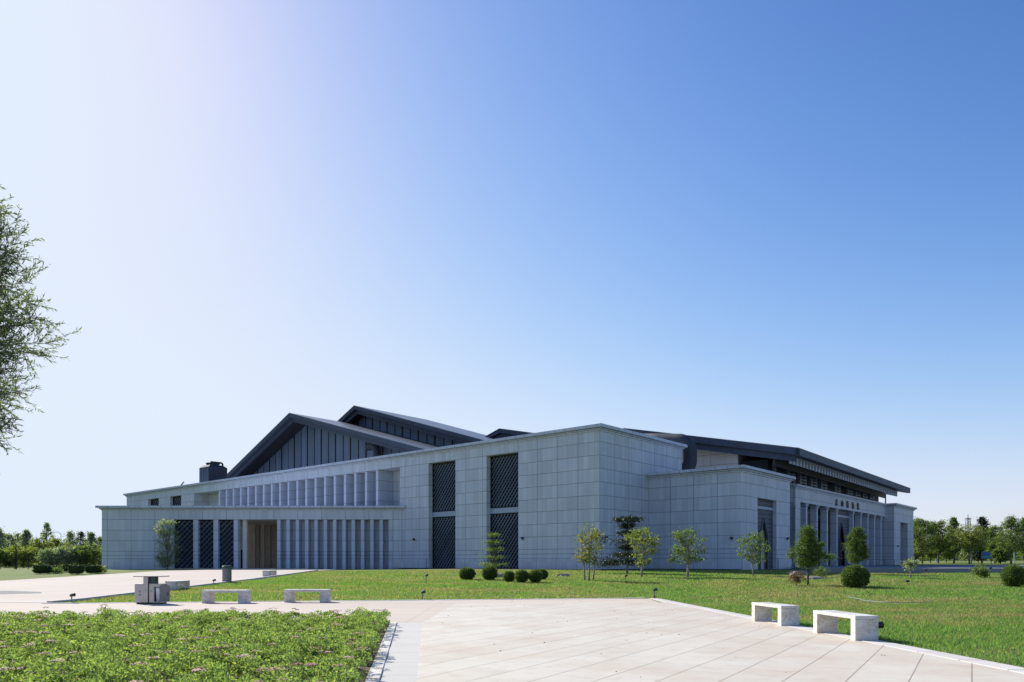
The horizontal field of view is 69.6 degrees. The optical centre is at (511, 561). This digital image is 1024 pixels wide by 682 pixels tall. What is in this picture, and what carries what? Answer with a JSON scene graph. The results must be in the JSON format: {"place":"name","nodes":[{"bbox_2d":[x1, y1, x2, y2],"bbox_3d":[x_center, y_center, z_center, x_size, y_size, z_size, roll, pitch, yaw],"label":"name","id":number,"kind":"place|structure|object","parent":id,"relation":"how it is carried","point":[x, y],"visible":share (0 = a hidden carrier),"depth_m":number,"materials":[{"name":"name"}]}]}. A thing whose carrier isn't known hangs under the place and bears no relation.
{"place":"outdoors","nodes":[
{"label":"outdoors","id":0,"kind":"place"},
{"bbox_2d":[199,461,226,482],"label":"chimney","id":1,"kind":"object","parent":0,"point":[211,470],"depth_m":119.55,"materials":[{"name":"paint"}]},
{"bbox_2d":[0,599,656,622],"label":"path","id":2,"kind":"structure","parent":0,"point":[418,611],"depth_m":24.43,"materials":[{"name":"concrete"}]},
{"bbox_2d":[133,576,169,603],"bbox_3d":[-12.615,0.986,26.055,1.277,0.985,0.702,0,0,0],"label":"recycling bin","id":3,"kind":"object","parent":2,"relation":"on","point":[150,590],"visible":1,"depth_m":25.86,"materials":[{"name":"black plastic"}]},
{"bbox_2d":[160,585,169,601],"bbox_3d":[-12.149,1.103,25.740,0.346,0.570,0.072,0,0,0],"label":"door","id":4,"kind":"structure","parent":3,"relation":"in","point":[164,589],"depth_m":25.76,"materials":[{"name":"grey metal"}]},
{"bbox_2d":[202,590,250,602],"bbox_3d":[-10.291,1.270,26.537,1.605,0.520,0.460,0,0,0],"label":"stone bench","id":5,"kind":"object","parent":2,"relation":"on","point":[208,596],"visible":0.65,"depth_m":26.31,"materials":[{"name":"stone"}]},
{"bbox_2d":[284,589,330,601],"bbox_3d":[-7.521,1.270,27.100,1.610,0.520,0.460,0,0,0],"label":"stone bench","id":6,"kind":"object","parent":2,"relation":"on","point":[290,595],"visible":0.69,"depth_m":26.87,"materials":[{"name":"stone"}]},
{"bbox_2d":[0,559,1023,667],"bbox_3d":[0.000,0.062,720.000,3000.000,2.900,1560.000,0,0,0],"label":"ground","id":7,"kind":"structure","parent":0,"point":[12,573],"depth_m":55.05,"materials":[{"name":"green plant"}]},
{"bbox_2d":[0,526,11,550],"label":"distant tree","id":8,"kind":"object","parent":7,"relation":"on","point":[3,539],"visible":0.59,"depth_m":111.83,"materials":[{"name":"green plant"}]},
{"bbox_2d":[0,548,19,567],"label":"distant tree","id":9,"kind":"object","parent":7,"relation":"on","point":[4,560],"visible":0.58,"depth_m":103.29,"materials":[{"name":"green plant"}]},
{"bbox_2d":[2,533,18,549],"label":"distant tree","id":10,"kind":"object","parent":7,"relation":"on","point":[13,541],"visible":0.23,"depth_m":117.86,"materials":[{"name":"green plant"}]},
{"bbox_2d":[15,544,16,568],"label":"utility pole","id":11,"kind":"object","parent":7,"relation":"on","point":[15,556],"visible":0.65,"depth_m":83.96,"materials":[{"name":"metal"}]},
{"bbox_2d":[13,531,23,565],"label":"distant tree","id":12,"kind":"object","parent":7,"relation":"on","point":[17,536],"visible":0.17,"depth_m":124.78,"materials":[{"name":"green plant"}]},
{"bbox_2d":[2,544,39,567],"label":"distant tree","id":13,"kind":"object","parent":7,"relation":"on","point":[24,554],"visible":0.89,"depth_m":103.21,"materials":[{"name":"green plant"}]},
{"bbox_2d":[14,529,35,565],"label":"distant tree","id":14,"kind":"object","parent":7,"relation":"on","point":[26,536],"visible":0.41,"depth_m":115.64,"materials":[{"name":"green plant"}]},
{"bbox_2d":[28,537,54,564],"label":"distant tree","id":15,"kind":"object","parent":7,"relation":"on","point":[37,543],"visible":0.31,"depth_m":107.49,"materials":[{"name":"green plant"}]},
{"bbox_2d":[32,564,52,573],"bbox_3d":[-37.930,0.572,59.465,1.361,0.821,1.335,0,0,0],"label":"hedge mound","id":16,"kind":"object","parent":7,"relation":"on","point":[40,568],"visible":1,"depth_m":59.03,"materials":[{"name":"green plant"}]},
{"bbox_2d":[39,522,55,540],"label":"distant tree","id":17,"kind":"object","parent":7,"relation":"on","point":[46,533],"visible":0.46,"depth_m":119.83,"materials":[{"name":"green plant"}]},
{"bbox_2d":[35,546,62,566],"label":"distant tree","id":18,"kind":"object","parent":7,"relation":"on","point":[46,555],"visible":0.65,"depth_m":97.07,"materials":[{"name":"green plant"}]},
{"bbox_2d":[0,559,98,568],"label":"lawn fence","id":19,"kind":"object","parent":7,"relation":"on","point":[42,562],"visible":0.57,"depth_m":84.02,"materials":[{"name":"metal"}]},
{"bbox_2d":[1,542,101,566],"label":"woods","id":20,"kind":"object","parent":7,"relation":"on","point":[36,563],"depth_m":127.80,"materials":[{"name":"green plant"}]},
{"bbox_2d":[43,537,71,564],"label":"distant tree","id":21,"kind":"object","parent":7,"relation":"on","point":[56,542],"visible":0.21,"depth_m":107.63,"materials":[{"name":"green plant"}]},
{"bbox_2d":[48,565,67,573],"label":"weed clump","id":22,"kind":"object","parent":7,"relation":"on","point":[56,570],"visible":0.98,"depth_m":59.62,"materials":[{"name":"green plant"}]},
{"bbox_2d":[58,564,69,571],"bbox_3d":[-38.574,0.509,63.512,0.903,0.749,0.928,0,0,0],"label":"hedge mound","id":23,"kind":"object","parent":7,"relation":"on","point":[65,567],"visible":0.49,"depth_m":63.20,"materials":[{"name":"green plant"}]},
{"bbox_2d":[49,544,81,564],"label":"distant tree","id":24,"kind":"object","parent":7,"relation":"on","point":[62,553],"visible":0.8,"depth_m":97.13,"materials":[{"name":"green plant"}]},
{"bbox_2d":[61,529,79,562],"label":"distant tree","id":25,"kind":"object","parent":7,"relation":"on","point":[70,537],"visible":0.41,"depth_m":113.80,"materials":[{"name":"green plant"}]},
{"bbox_2d":[67,565,84,573],"bbox_3d":[-34.387,0.597,58.109,1.119,0.784,1.110,0,0,0],"label":"hedge mound","id":26,"kind":"object","parent":7,"relation":"on","point":[76,569],"visible":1,"depth_m":57.74,"materials":[{"name":"green plant"}]},
{"bbox_2d":[71,531,85,562],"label":"distant tree","id":27,"kind":"object","parent":7,"relation":"on","point":[81,541],"visible":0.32,"depth_m":117.83,"materials":[{"name":"green plant"}]},
{"bbox_2d":[70,542,101,565],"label":"distant tree","id":28,"kind":"object","parent":7,"relation":"on","point":[89,554],"visible":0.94,"depth_m":97.47,"materials":[{"name":"green plant"}]},
{"bbox_2d":[82,532,101,564],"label":"distant tree","id":29,"kind":"object","parent":7,"relation":"on","point":[91,537],"visible":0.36,"depth_m":113.68,"materials":[{"name":"green plant"}]},
{"bbox_2d":[85,565,101,572],"bbox_3d":[-34.247,0.581,60.191,1.140,0.741,1.143,0,0,0],"label":"hedge mound","id":30,"kind":"object","parent":7,"relation":"on","point":[92,569],"visible":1,"depth_m":59.80,"materials":[{"name":"green plant"}]},
{"bbox_2d":[94,535,101,564],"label":"distant tree","id":31,"kind":"object","parent":7,"relation":"on","point":[99,538],"visible":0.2,"depth_m":119.70,"materials":[{"name":"green plant"}]},
{"bbox_2d":[100,564,107,572],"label":"weed clump","id":32,"kind":"object","parent":7,"relation":"on","point":[104,569],"visible":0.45,"depth_m":61.40,"materials":[{"name":"green plant"}]},
{"bbox_2d":[151,518,183,569],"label":"silver shrub","id":33,"kind":"object","parent":7,"relation":"on","point":[166,562],"visible":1,"depth_m":80.23,"materials":[{"name":"green plant"}]},
{"bbox_2d":[0,569,338,602],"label":"forecourt","id":34,"kind":"structure","parent":7,"relation":"on","point":[57,588],"depth_m":43.18,"materials":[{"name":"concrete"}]},
{"bbox_2d":[0,591,40,593],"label":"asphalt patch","id":35,"kind":"object","parent":34,"relation":"on","point":[15,592],"visible":1,"depth_m":33.19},
{"bbox_2d":[222,566,231,581],"bbox_3d":[-16.692,0.710,43.115,0.560,0.995,0.560,0,0,0],"label":"litter bin","id":36,"kind":"object","parent":34,"relation":"on","point":[226,573],"visible":0.84,"depth_m":42.90,"materials":[{"name":"grey metal"}]},
{"bbox_2d":[165,580,189,590],"bbox_3d":[-16.348,1.164,36.016,0.500,0.490,1.500,0,0,2],"label":"stone bench","id":37,"kind":"object","parent":7,"relation":"on","point":[176,584],"visible":0.69,"depth_m":35.88,"materials":[{"name":"stone"}]},
{"bbox_2d":[47,570,317,602],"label":"forecourt kerb","id":38,"kind":"structure","parent":7,"relation":"on","point":[87,598],"depth_m":31.89,"materials":[{"name":"concrete"}]},
{"bbox_2d":[1,623,388,681],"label":"flower bed soil","id":39,"kind":"structure","parent":7,"relation":"on","point":[368,666],"depth_m":10.21,"materials":[{"name":"brown soil"}]},
{"bbox_2d":[0,184,81,455],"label":"willow tree","id":40,"kind":"object","parent":39,"relation":"on","point":[5,329],"visible":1,"depth_m":9.20,"materials":[{"name":"green plant"}]},
{"bbox_2d":[0,604,390,681],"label":"sedum","id":41,"kind":"object","parent":39,"relation":"on","point":[155,642],"depth_m":10.49,"materials":[{"name":"green plant"}]},
{"bbox_2d":[262,570,276,575],"bbox_3d":[-17.514,0.858,53.223,0.500,0.490,1.500,0,0,2],"label":"stone bench","id":42,"kind":"object","parent":7,"relation":"on","point":[269,572],"visible":0.69,"depth_m":52.51,"materials":[{"name":"stone"}]},
{"bbox_2d":[297,622,396,681],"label":"flower bed kerb","id":43,"kind":"structure","parent":7,"relation":"on","point":[375,672],"depth_m":11.28,"materials":[{"name":"stone"}]},
{"bbox_2d":[379,623,421,681],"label":"path border","id":44,"kind":"object","parent":7,"relation":"on","point":[401,662],"visible":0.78,"depth_m":11.61,"materials":[{"name":"white concrete"}]},
{"bbox_2d":[459,567,475,579],"bbox_3d":[-2.782,0.723,45.870,1.139,0.858,1.176,0,0,0],"label":"ball bush","id":45,"kind":"object","parent":7,"relation":"on","point":[469,573],"visible":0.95,"depth_m":45.55,"materials":[{"name":"green plant"}]},
{"bbox_2d":[481,565,497,579],"bbox_3d":[-1.382,0.666,45.483,1.100,0.992,1.110,0,0,0],"label":"ball bush","id":46,"kind":"object","parent":7,"relation":"on","point":[489,572],"visible":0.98,"depth_m":45.16,"materials":[{"name":"green plant"}]},
{"bbox_2d":[476,532,508,566],"bbox_3d":[-1.437,-0.690,57.434,2.774,3.439,2.396,0,0,0],"label":"spruce sapling","id":47,"kind":"object","parent":7,"relation":"on","point":[492,549],"visible":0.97,"depth_m":57.47,"materials":[{"name":"green plant"}]},
{"bbox_2d":[95,405,916,569],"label":"museum building","id":48,"kind":"structure","parent":7,"relation":"on","point":[356,487],"depth_m":82.45,"materials":[{"name":"stone"}]},
{"bbox_2d":[151,499,158,505],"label":"lattice window","id":49,"kind":"structure","parent":48,"relation":"in","point":[154,502],"depth_m":126.86,"materials":[{"name":"metal"}]},
{"bbox_2d":[173,496,180,505],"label":"lattice window","id":50,"kind":"structure","parent":48,"relation":"in","point":[177,499],"depth_m":121.39,"materials":[{"name":"metal"}]},
{"bbox_2d":[175,520,192,567],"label":"lattice window","id":51,"kind":"structure","parent":48,"relation":"in","point":[184,527],"depth_m":84.11,"materials":[{"name":"metal"}]},
{"bbox_2d":[199,520,212,567],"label":"lattice window","id":52,"kind":"structure","parent":48,"relation":"in","point":[206,526],"depth_m":84.11,"materials":[{"name":"metal"}]},
{"bbox_2d":[219,520,233,567],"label":"lattice window","id":53,"kind":"structure","parent":48,"relation":"in","point":[226,528],"depth_m":84.11,"materials":[{"name":"metal"}]},
{"bbox_2d":[241,550,242,567],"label":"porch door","id":54,"kind":"structure","parent":48,"relation":"in","point":[241,550],"depth_m":85.70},
{"bbox_2d":[432,516,454,567],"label":"lattice window","id":55,"kind":"structure","parent":48,"relation":"in","point":[443,528],"depth_m":80.16,"materials":[{"name":"metal"}]},
{"bbox_2d":[432,461,454,511],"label":"lattice window","id":56,"kind":"structure","parent":48,"relation":"in","point":[443,474],"depth_m":80.10,"materials":[{"name":"metal"}]},
{"bbox_2d":[490,512,517,568],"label":"lattice window","id":57,"kind":"structure","parent":48,"relation":"in","point":[506,524],"depth_m":74.21,"materials":[{"name":"metal"}]},
{"bbox_2d":[490,453,517,508],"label":"lattice window","id":58,"kind":"structure","parent":48,"relation":"in","point":[503,468],"depth_m":74.37,"materials":[{"name":"metal"}]},
{"bbox_2d":[804,506,810,526],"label":"portico window","id":59,"kind":"structure","parent":48,"relation":"in","point":[808,509],"depth_m":90.41,"materials":[{"name":"black glass"}]},
{"bbox_2d":[818,509,819,565],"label":"portico window","id":60,"kind":"structure","parent":48,"relation":"in","point":[818,509],"depth_m":93.14,"materials":[{"name":"black glass"}]},
{"bbox_2d":[900,524,900,559],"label":"dark doorway","id":61,"kind":"structure","parent":48,"relation":"in","point":[900,524],"depth_m":115.38,"materials":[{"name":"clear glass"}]},
{"bbox_2d":[503,570,514,581],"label":"ball bush","id":62,"kind":"object","parent":7,"relation":"on","point":[509,575],"visible":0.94,"depth_m":42.77,"materials":[{"name":"green plant"}]},
{"bbox_2d":[514,569,528,582],"bbox_3d":[0.559,0.819,42.199,0.929,0.823,0.893,0,0,0],"label":"ball bush","id":63,"kind":"object","parent":7,"relation":"on","point":[521,575],"visible":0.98,"depth_m":41.94,"materials":[{"name":"green plant"}]},
{"bbox_2d":[42,598,1023,673],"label":"kerb","id":64,"kind":"structure","parent":7,"relation":"on","point":[964,658],"depth_m":13.73,"materials":[{"name":"stone"}]},
{"bbox_2d":[528,570,542,582],"bbox_3d":[1.342,0.810,42.196,0.893,0.841,0.884,0,0,0],"label":"ball bush","id":65,"kind":"object","parent":7,"relation":"on","point":[534,576],"visible":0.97,"depth_m":41.93,"materials":[{"name":"green plant"}]},
{"bbox_2d":[539,568,548,578],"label":"ball bush","id":66,"kind":"object","parent":7,"relation":"on","point":[545,573],"visible":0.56,"depth_m":45.91,"materials":[{"name":"green plant"}]},
{"bbox_2d":[420,568,735,569],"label":"soil strip","id":67,"kind":"object","parent":7,"relation":"on","point":[575,569],"visible":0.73,"depth_m":66.55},
{"bbox_2d":[572,522,605,580],"bbox_3d":[4.665,-0.574,44.692,2.120,3.760,2.312,0,0,38],"label":"young tree","id":68,"kind":"object","parent":7,"relation":"on","point":[589,548],"visible":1,"depth_m":44.50,"materials":[{"name":"green plant"}]},
{"bbox_2d":[593,514,656,573],"bbox_3d":[8.616,-1.318,56.256,5.279,4.741,3.985,0,0,0],"label":"pine tree","id":69,"kind":"object","parent":7,"relation":"on","point":[629,522],"visible":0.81,"depth_m":56.36,"materials":[{"name":"green plant"}]},
{"bbox_2d":[624,527,661,576],"bbox_3d":[8.953,-0.640,50.273,2.609,3.650,2.861,0,0,42],"label":"young tree","id":70,"kind":"object","parent":7,"relation":"on","point":[637,547],"visible":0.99,"depth_m":50.10,"materials":[{"name":"green plant"}]},
{"bbox_2d":[666,526,707,576],"bbox_3d":[11.742,-0.601,49.846,2.916,3.596,2.680,0,0,0],"label":"young tree","id":71,"kind":"object","parent":7,"relation":"on","point":[686,546],"visible":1,"depth_m":49.60,"materials":[{"name":"green plant"}]},
{"bbox_2d":[733,531,771,575],"bbox_3d":[16.837,-0.540,51.507,2.715,3.395,2.302,0,0,28],"label":"young tree","id":72,"kind":"object","parent":7,"relation":"on","point":[752,555],"visible":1,"depth_m":51.48,"materials":[{"name":"green plant"}]},
{"bbox_2d":[787,571,806,584],"bbox_3d":[14.950,0.920,38.782,1.102,1.008,0.936,0,0,0],"label":"lawn shrub","id":73,"kind":"object","parent":7,"relation":"on","point":[795,578],"visible":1,"depth_m":38.65,"materials":[{"name":"brown plant"}]},
{"bbox_2d":[787,571,809,575],"bbox_3d":[20.674,0.876,53.059,1.539,0.477,1.083,0,0,0],"label":"boulder","id":74,"kind":"object","parent":7,"relation":"on","point":[801,574],"visible":0.35,"depth_m":52.69,"materials":[{"name":"grey stone"}]},
{"bbox_2d":[785,523,839,584],"bbox_3d":[16.009,-0.351,39.513,2.869,3.522,1.791,0,0,-23],"label":"pine tree","id":75,"kind":"object","parent":7,"relation":"on","point":[808,550],"visible":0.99,"depth_m":39.29,"materials":[{"name":"green plant"}]},
{"bbox_2d":[804,576,823,579],"bbox_3d":[19.191,1.054,46.744,1.207,0.262,0.778,0,0,0],"label":"boulder","id":76,"kind":"object","parent":7,"relation":"on","point":[816,577],"visible":0.53,"depth_m":46.47,"materials":[{"name":"grey stone"}]},
{"bbox_2d":[812,564,829,576],"bbox_3d":[20.700,0.714,49.372,1.412,1.125,1.454,0,0,-1],"label":"grass clump","id":77,"kind":"object","parent":7,"relation":"on","point":[824,571],"visible":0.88,"depth_m":49.23,"materials":[{"name":"green plant"}]},
{"bbox_2d":[841,526,869,564],"bbox_3d":[25.569,-0.811,54.645,2.152,3.814,2.119,0,0,0],"label":"evergreen tree","id":78,"kind":"object","parent":7,"relation":"on","point":[856,547],"visible":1,"depth_m":54.33,"materials":[{"name":"green plant"}]},
{"bbox_2d":[840,564,870,587],"bbox_3d":[17.219,0.710,36.949,1.421,1.264,1.440,0,0,0],"label":"ball bush","id":79,"kind":"object","parent":7,"relation":"on","point":[854,576],"visible":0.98,"depth_m":36.56,"materials":[{"name":"green plant"}]},
{"bbox_2d":[878,621,883,627],"bbox_3d":[6.970,1.320,14.016,0.182,0.380,0.128,0,0,0],"label":"lawn lamp","id":80,"kind":"object","parent":7,"relation":"on","point":[880,624],"visible":0.35,"depth_m":13.96,"materials":[{"name":"grey metal"}]},
{"bbox_2d":[850,597,928,602],"bbox_3d":[13.849,1.436,27.832,2.352,0.064,3.277,0,0,-42],"label":"garden hose","id":81,"kind":"object","parent":7,"relation":"on","point":[887,602],"visible":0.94,"depth_m":26.50,"materials":[{"name":"rubber"}]},
{"bbox_2d":[794,565,1023,572],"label":"road","id":82,"kind":"structure","parent":7,"relation":"on","point":[921,568],"depth_m":58.00,"materials":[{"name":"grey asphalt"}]},
{"bbox_2d":[948,523,989,563],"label":"distant tree","id":83,"kind":"object","parent":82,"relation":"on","point":[971,540],"visible":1,"depth_m":117.25,"materials":[{"name":"green plant"}]},
{"bbox_2d":[992,514,1023,563],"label":"distant tree","id":84,"kind":"object","parent":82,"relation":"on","point":[1010,537],"visible":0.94,"depth_m":119.56,"materials":[{"name":"green plant"}]},
{"bbox_2d":[899,558,919,577],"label":"sapling","id":85,"kind":"object","parent":7,"relation":"on","point":[910,563],"visible":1,"depth_m":47.86,"materials":[{"name":"green plant"}]},
{"bbox_2d":[913,525,923,558],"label":"distant tree","id":86,"kind":"object","parent":7,"relation":"on","point":[914,545],"visible":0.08,"depth_m":127.67,"materials":[{"name":"green plant"}]},
{"bbox_2d":[913,551,925,559],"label":"distant tree","id":87,"kind":"object","parent":7,"relation":"on","point":[917,556],"visible":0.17,"depth_m":133.08,"materials":[{"name":"green plant"}]},
{"bbox_2d":[913,517,940,563],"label":"distant tree","id":88,"kind":"object","parent":7,"relation":"on","point":[921,535],"visible":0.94,"depth_m":121.42,"materials":[{"name":"green plant"}]},
{"bbox_2d":[923,539,944,562],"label":"distant tree","id":89,"kind":"object","parent":7,"relation":"on","point":[931,555],"visible":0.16,"depth_m":139.44,"materials":[{"name":"green plant"}]},
{"bbox_2d":[926,519,950,562],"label":"distant tree","id":90,"kind":"object","parent":7,"relation":"on","point":[939,548],"visible":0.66,"depth_m":127.29,"materials":[{"name":"green plant"}]},
{"bbox_2d":[932,548,959,562],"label":"distant tree","id":91,"kind":"object","parent":7,"relation":"on","point":[949,555],"visible":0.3,"depth_m":144.24,"materials":[{"name":"green plant"}]},
{"bbox_2d":[942,516,961,563],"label":"distant tree","id":92,"kind":"object","parent":7,"relation":"on","point":[953,521],"visible":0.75,"depth_m":123.80,"materials":[{"name":"green plant"}]},
{"bbox_2d":[965,518,971,530],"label":"telecom mast","id":93,"kind":"object","parent":7,"relation":"on","point":[968,521],"visible":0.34,"depth_m":209.56,"materials":[{"name":"grey metal"}]},
{"bbox_2d":[918,542,1023,560],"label":"woods","id":94,"kind":"object","parent":7,"relation":"on","point":[1020,556],"visible":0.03,"depth_m":176.13,"materials":[{"name":"green plant"}]},
{"bbox_2d":[969,543,984,562],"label":"distant tree","id":95,"kind":"object","parent":7,"relation":"on","point":[977,555],"visible":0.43,"depth_m":132.49,"materials":[{"name":"green plant"}]},
{"bbox_2d":[969,563,990,577],"bbox_3d":[31.007,0.643,48.797,1.272,1.145,1.531,0,0,-1],"label":"lawn shrub","id":96,"kind":"object","parent":7,"relation":"on","point":[982,570],"visible":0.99,"depth_m":48.51,"materials":[{"name":"green plant"}]},
{"bbox_2d":[974,516,990,562],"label":"distant tree","id":97,"kind":"object","parent":7,"relation":"on","point":[981,521],"visible":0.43,"depth_m":131.52,"materials":[{"name":"green plant"}]},
{"bbox_2d":[981,552,991,563],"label":"notice board","id":98,"kind":"object","parent":7,"relation":"on","point":[985,555],"visible":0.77,"depth_m":116.00,"materials":[{"name":"metal"}]},
{"bbox_2d":[981,525,1006,562],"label":"distant tree","id":99,"kind":"object","parent":7,"relation":"on","point":[992,532],"visible":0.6,"depth_m":125.56,"materials":[{"name":"green plant"}]},
{"bbox_2d":[990,547,1011,564],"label":"distant tree","id":100,"kind":"object","parent":7,"relation":"on","point":[999,555],"visible":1,"depth_m":111.55,"materials":[{"name":"green plant"}]},
{"bbox_2d":[1000,564,1023,586],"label":"ball bush","id":101,"kind":"object","parent":7,"relation":"on","point":[1011,575],"visible":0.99,"depth_m":37.37,"materials":[{"name":"green plant"}]},
{"bbox_2d":[1013,517,1023,553],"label":"distant tree","id":102,"kind":"object","parent":7,"relation":"on","point":[1022,521],"visible":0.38,"depth_m":123.92,"materials":[{"name":"green plant"}]},
{"bbox_2d":[0,0,1023,554],"label":"sky","id":103,"kind":"structure","parent":0,"point":[791,223],"materials":[{"name":"blue"}]},
{"bbox_2d":[417,602,1023,681],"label":"plaza","id":104,"kind":"structure","parent":0,"point":[593,642],"depth_m":12.11,"materials":[{"name":"tile"}]},
{"bbox_2d":[752,602,799,625],"bbox_3d":[6.320,1.270,17.717,0.460,0.520,1.476,0,0,-8],"label":"stone bench","id":105,"kind":"object","parent":104,"relation":"on","point":[788,614],"visible":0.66,"depth_m":17.08,"materials":[{"name":"stone"}]},
{"bbox_2d":[813,610,878,640],"bbox_3d":[6.585,1.270,14.601,0.460,0.520,1.652,0,0,-4],"label":"stone bench","id":106,"kind":"object","parent":104,"relation":"on","point":[864,626],"visible":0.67,"depth_m":13.93,"materials":[{"name":"stone"}]}
]}

